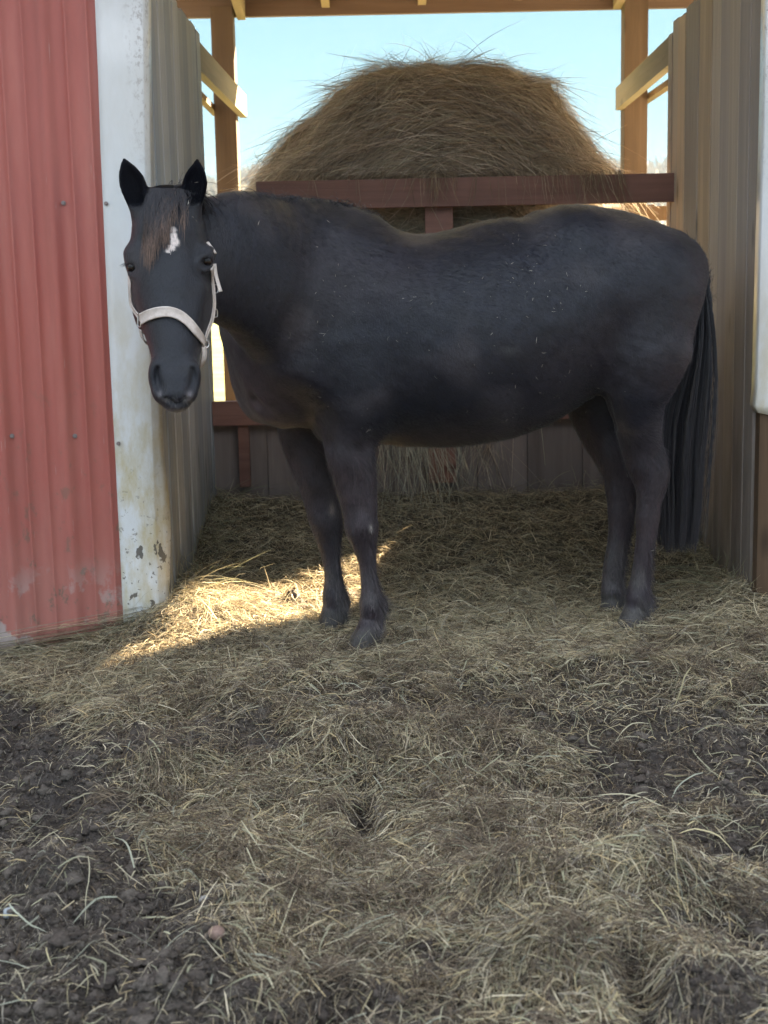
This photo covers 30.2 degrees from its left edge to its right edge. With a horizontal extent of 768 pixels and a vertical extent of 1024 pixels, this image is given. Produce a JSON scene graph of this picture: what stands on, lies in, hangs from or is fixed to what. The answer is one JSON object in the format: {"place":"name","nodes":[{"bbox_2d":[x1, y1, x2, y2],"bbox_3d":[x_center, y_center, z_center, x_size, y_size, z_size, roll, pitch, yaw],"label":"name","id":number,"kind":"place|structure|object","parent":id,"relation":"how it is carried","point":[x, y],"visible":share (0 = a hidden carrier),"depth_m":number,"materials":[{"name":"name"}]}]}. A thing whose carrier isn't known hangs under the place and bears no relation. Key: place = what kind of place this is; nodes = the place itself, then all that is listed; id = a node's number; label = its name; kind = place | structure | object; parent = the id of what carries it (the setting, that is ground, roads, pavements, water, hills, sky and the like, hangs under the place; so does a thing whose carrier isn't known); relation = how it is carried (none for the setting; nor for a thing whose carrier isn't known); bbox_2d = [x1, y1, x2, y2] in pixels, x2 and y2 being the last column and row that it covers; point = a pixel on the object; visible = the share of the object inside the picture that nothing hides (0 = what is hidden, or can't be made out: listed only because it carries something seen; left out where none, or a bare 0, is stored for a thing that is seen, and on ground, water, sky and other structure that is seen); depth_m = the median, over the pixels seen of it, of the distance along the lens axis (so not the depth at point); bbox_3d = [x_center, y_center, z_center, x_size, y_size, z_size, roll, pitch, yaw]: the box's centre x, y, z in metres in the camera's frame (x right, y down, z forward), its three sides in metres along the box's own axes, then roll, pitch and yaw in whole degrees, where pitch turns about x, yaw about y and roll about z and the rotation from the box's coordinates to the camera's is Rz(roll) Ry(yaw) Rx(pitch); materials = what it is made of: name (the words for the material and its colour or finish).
{"place":"outdoors","nodes":[
{"label":"outdoors","id":0,"kind":"place"},
{"bbox_2d":[0,323,767,1023],"bbox_3d":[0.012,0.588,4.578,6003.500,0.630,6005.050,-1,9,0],"label":"ground","id":1,"kind":"structure","parent":0,"point":[220,385],"depth_m":4.31,"materials":[{"name":"soil"}]},
{"bbox_2d":[3,907,11,918],"bbox_3d":[-0.804,0.862,3.061,0.027,0.024,0.023,-10,12,-42],"label":"stone","id":2,"kind":"object","parent":1,"relation":"on","point":[5,911],"visible":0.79,"depth_m":3.05,"materials":[{"name":"grey stone"}]},
{"bbox_2d":[208,925,224,939],"bbox_3d":[-0.336,0.842,2.849,0.030,0.022,0.031,5,11,35],"label":"stone","id":3,"kind":"object","parent":1,"relation":"on","point":[216,932],"visible":0.98,"depth_m":2.84,"materials":[{"name":"pink stone"}]},
{"bbox_2d":[0,0,767,658],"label":"horse shed","id":4,"kind":"structure","parent":1,"relation":"on","point":[106,474],"depth_m":5.29,"materials":[{"name":"red metal"}]},
{"bbox_2d":[0,619,767,1023],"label":"hay","id":5,"kind":"object","parent":1,"relation":"on","point":[298,881],"visible":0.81,"depth_m":3.44,"materials":[{"name":"plant"}]},
{"bbox_2d":[0,472,767,728],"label":"bedding hay","id":6,"kind":"object","parent":1,"relation":"on","point":[238,592],"visible":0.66,"depth_m":5.45,"materials":[{"name":"plant"}]},
{"bbox_2d":[0,568,767,1023],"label":"hay tufts","id":7,"kind":"object","parent":1,"relation":"on","point":[426,734],"visible":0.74,"depth_m":3.54,"materials":[{"name":"plant"}]},
{"bbox_2d":[0,642,767,1023],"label":"dung fibres","id":8,"kind":"object","parent":1,"relation":"on","point":[188,958],"visible":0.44,"depth_m":3.10,"materials":[{"name":"soil"}]},
{"bbox_2d":[0,547,767,1023],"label":"dung clods","id":9,"kind":"object","parent":1,"relation":"on","point":[146,985],"visible":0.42,"depth_m":3.00,"materials":[{"name":"brown soil"}]},
{"bbox_2d":[0,574,767,1023],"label":"long stalks","id":10,"kind":"object","parent":1,"relation":"on","point":[252,864],"visible":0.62,"depth_m":3.38,"materials":[{"name":"plant"}]},
{"bbox_2d":[0,576,767,1023],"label":"hay chaff","id":11,"kind":"object","parent":1,"relation":"on","point":[384,822],"visible":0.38,"depth_m":3.70,"materials":[{"name":"plant"}]},
{"bbox_2d":[0,601,767,1023],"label":"dung crumbs","id":12,"kind":"object","parent":1,"relation":"on","point":[378,989],"visible":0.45,"depth_m":3.15,"materials":[{"name":"brown soil"}]},
{"bbox_2d":[118,159,717,653],"bbox_3d":[0.117,-0.302,5.036,2.280,1.769,0.967,-6,11,-29],"label":"horse","id":13,"kind":"object","parent":1,"relation":"on","point":[354,337],"visible":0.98,"depth_m":4.86},
{"bbox_2d":[212,173,673,501],"bbox_3d":[0.273,-0.756,7.450,2.221,1.839,1.389,-1,9,0],"label":"hay feeder","id":14,"kind":"object","parent":1,"relation":"on","point":[248,451],"visible":0.12,"depth_m":6.89,"materials":[{"name":"brown wood"}]},
{"bbox_2d":[208,20,658,494],"bbox_3d":[0.231,-1.169,7.504,2.467,2.639,2.038,-1,9,0],"label":"hay bale","id":15,"kind":"object","parent":14,"relation":"in","point":[466,118],"visible":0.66,"depth_m":6.82},
{"bbox_2d":[250,166,664,528],"bbox_3d":[0.453,-0.701,6.563,2.250,1.792,0.704,-1,9,0],"label":"hanging hay","id":16,"kind":"object","parent":14,"relation":"hanging from","point":[616,173],"visible":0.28,"depth_m":6.60,"materials":[{"name":"plant"}]},
{"bbox_2d":[612,204,666,220],"bbox_3d":[1.972,-0.974,8.994,1.243,1.904,0.145,-1,9,0],"label":"board fence","id":17,"kind":"object","parent":1,"relation":"on","point":[661,213],"visible":0.16,"depth_m":8.78,"materials":[{"name":"brown wood"}]},
{"bbox_2d":[188,9,685,179],"label":"sky","id":18,"kind":"structure","parent":0,"point":[272,52],"materials":[{"name":"blue"}]},
{"bbox_2d":[214,169,666,224],"bbox_3d":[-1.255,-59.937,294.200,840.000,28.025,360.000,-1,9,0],"label":"hills","id":19,"kind":"structure","parent":0,"point":[597,204],"depth_m":269.85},
{"bbox_2d":[206,155,666,223],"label":"woods","id":20,"kind":"object","parent":19,"relation":"on","point":[660,167],"visible":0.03,"depth_m":279.15,"materials":[{"name":"beige plant"}]}
]}

